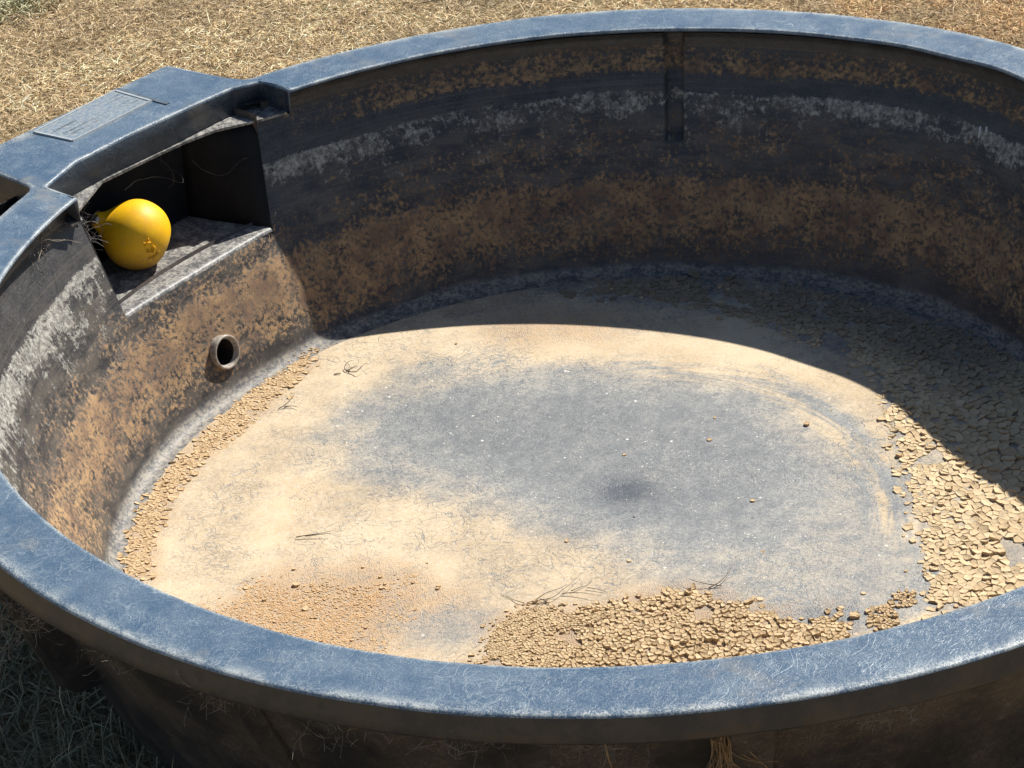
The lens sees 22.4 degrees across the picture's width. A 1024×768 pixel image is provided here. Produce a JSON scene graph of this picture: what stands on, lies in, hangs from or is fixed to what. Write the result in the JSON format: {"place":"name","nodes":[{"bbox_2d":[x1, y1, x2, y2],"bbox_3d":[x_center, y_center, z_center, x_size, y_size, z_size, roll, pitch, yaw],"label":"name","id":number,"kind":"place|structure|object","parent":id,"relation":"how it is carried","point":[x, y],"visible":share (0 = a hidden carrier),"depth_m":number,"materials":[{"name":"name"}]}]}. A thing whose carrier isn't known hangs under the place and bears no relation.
{"place":"outdoors","nodes":[
{"label":"outdoors","id":0,"kind":"place"},
{"bbox_2d":[0,0,1023,767],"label":"ground","id":1,"kind":"structure","parent":0,"point":[92,76],"depth_m":6.16,"materials":[{"name":"soil"}]},
{"bbox_2d":[0,0,59,27],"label":"green weed","id":2,"kind":"object","parent":1,"relation":"on","point":[14,4],"visible":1,"depth_m":6.45,"materials":[{"name":"plant"}]},
{"bbox_2d":[0,609,150,767],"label":"dry grass","id":3,"kind":"structure","parent":1,"relation":"on","point":[49,725],"depth_m":3.88,"materials":[{"name":"plant"}]},
{"bbox_2d":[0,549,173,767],"bbox_3d":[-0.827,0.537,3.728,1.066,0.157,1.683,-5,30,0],"label":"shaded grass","id":4,"kind":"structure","parent":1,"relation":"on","point":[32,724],"depth_m":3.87,"materials":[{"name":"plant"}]},
{"bbox_2d":[126,57,145,74],"bbox_3d":[-0.881,-0.745,6.051,0.004,0.023,0.068,19,38,35],"label":"dry stick","id":5,"kind":"object","parent":1,"relation":"on","point":[135,67],"visible":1,"depth_m":6.05,"materials":[{"name":"brown wood"}]},
{"bbox_2d":[411,0,439,3],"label":"dry stick","id":6,"kind":"object","parent":1,"relation":"on","point":[426,1],"visible":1,"depth_m":6.29,"materials":[{"name":"brown wood"}]},
{"bbox_2d":[0,8,1023,767],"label":"water trough","id":7,"kind":"object","parent":1,"relation":"on","point":[402,216],"visible":1,"depth_m":4.52,"materials":[{"name":"plastic"}]},
{"bbox_2d":[0,593,62,671],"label":"cobweb","id":8,"kind":"object","parent":7,"relation":"attached to","point":[23,611],"visible":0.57,"depth_m":3.56},
{"bbox_2d":[24,224,79,270],"bbox_3d":[-0.797,-0.239,4.356,0.104,0.098,0.126,13,35,28],"label":"cobweb","id":9,"kind":"object","parent":7,"relation":"attached to","point":[37,249],"visible":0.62,"depth_m":4.34},
{"bbox_2d":[80,202,111,249],"bbox_3d":[-0.754,-0.271,4.529,0.101,0.122,0.079,-5,30,0],"label":"cobweb","id":10,"kind":"object","parent":7,"relation":"attached to","point":[86,226],"visible":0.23,"depth_m":4.53},
{"bbox_2d":[77,643,137,680],"bbox_3d":[-0.500,0.348,3.321,0.135,0.076,0.102,-5,30,0],"label":"cobweb","id":11,"kind":"object","parent":7,"relation":"attached to","point":[107,664],"visible":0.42,"depth_m":3.31},
{"bbox_2d":[80,199,170,269],"bbox_3d":[-0.713,-0.267,4.625,0.202,0.140,0.142,-5,30,0],"label":"float valve","id":12,"kind":"object","parent":7,"relation":"on","point":[136,234],"visible":0.98,"depth_m":4.59,"materials":[{"name":"yellow plastic"}]},
{"bbox_2d":[132,153,245,186],"bbox_3d":[-0.635,-0.423,4.711,0.254,0.123,0.154,-24,35,-30],"label":"cobweb","id":13,"kind":"object","parent":7,"relation":"attached to","point":[178,173],"visible":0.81,"depth_m":4.69},
{"bbox_2d":[176,671,254,724],"bbox_3d":[-0.355,0.382,3.239,0.135,0.083,0.087,-13,31,-13],"label":"cobweb","id":14,"kind":"object","parent":7,"relation":"attached to","point":[208,703],"visible":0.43,"depth_m":3.22},
{"bbox_2d":[296,531,329,537],"bbox_3d":[-0.325,0.247,4.238,0.060,0.008,0.004,-5,30,0],"label":"dry twig","id":15,"kind":"object","parent":7,"relation":"on","point":[313,534],"visible":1,"depth_m":4.24,"materials":[{"name":"brown wood"}]},
{"bbox_2d":[292,720,395,759],"bbox_3d":[-0.211,0.425,3.162,0.148,0.078,0.094,-5,30,0],"label":"cobweb","id":16,"kind":"object","parent":7,"relation":"attached to","point":[335,736],"visible":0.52,"depth_m":3.16},
{"bbox_2d":[334,360,366,374],"bbox_3d":[-0.294,-0.028,4.699,0.039,0.016,0.051,24,40,39],"label":"dry twig","id":17,"kind":"object","parent":7,"relation":"on","point":[349,369],"visible":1,"depth_m":4.70,"materials":[{"name":"wood"}]},
{"bbox_2d":[406,730,518,767],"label":"cobweb","id":18,"kind":"object","parent":7,"relation":"attached to","point":[464,749],"visible":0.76,"depth_m":3.12},
{"bbox_2d":[501,572,607,609],"bbox_3d":[0.069,0.327,4.038,0.159,0.017,0.079,-12,31,-12],"label":"dry twig","id":19,"kind":"object","parent":7,"relation":"on","point":[557,594],"visible":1,"depth_m":4.04,"materials":[{"name":"brown wood"}]},
{"bbox_2d":[116,267,1023,667],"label":"dried mud","id":20,"kind":"structure","parent":7,"relation":"in","point":[730,635],"depth_m":4.21,"materials":[{"name":"beige soil"}]},
{"bbox_2d":[554,605,611,626],"bbox_3d":[0.109,0.354,3.971,0.091,0.030,0.032,-5,30,0],"label":"dry twig","id":21,"kind":"object","parent":20,"relation":"on","point":[583,621],"visible":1,"depth_m":3.97,"materials":[{"name":"wood"}]},
{"bbox_2d":[539,743,650,765],"bbox_3d":[0.102,0.432,3.094,0.146,0.076,0.070,-5,30,0],"label":"cobweb","id":22,"kind":"object","parent":7,"relation":"attached to","point":[580,748],"visible":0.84,"depth_m":3.10},
{"bbox_2d":[604,744,611,766],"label":"dry straw","id":23,"kind":"object","parent":7,"relation":"attached to","point":[607,755],"visible":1,"depth_m":3.08,"materials":[{"name":"brown plant"}]},
{"bbox_2d":[688,566,731,587],"bbox_3d":[0.317,0.306,4.041,0.076,0.013,0.031,-14,31,-16],"label":"dry twig","id":24,"kind":"object","parent":7,"relation":"on","point":[713,584],"visible":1,"depth_m":4.04,"materials":[{"name":"wood"}]},
{"bbox_2d":[706,736,777,767],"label":"straw tuft","id":25,"kind":"object","parent":7,"relation":"hanging from","point":[724,748],"visible":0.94,"depth_m":3.10,"materials":[{"name":"brown plant"}]},
{"bbox_2d":[823,700,948,745],"bbox_3d":[0.445,0.394,3.116,0.165,0.084,0.065,-5,30,0],"label":"cobweb","id":26,"kind":"object","parent":7,"relation":"attached to","point":[889,717],"visible":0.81,"depth_m":3.11},
{"bbox_2d":[909,538,916,543],"bbox_3d":[0.638,0.249,4.106,0.012,0.003,0.013,-12,31,-12],"label":"mud chip","id":27,"kind":"object","parent":7,"relation":"on","point":[912,540],"visible":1,"depth_m":4.10,"materials":[{"name":"beige soil"}]},
{"bbox_2d":[0,0,1023,143],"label":"dry grass","id":28,"kind":"structure","parent":0,"point":[135,45],"depth_m":6.17,"materials":[{"name":"plant"}]}
]}

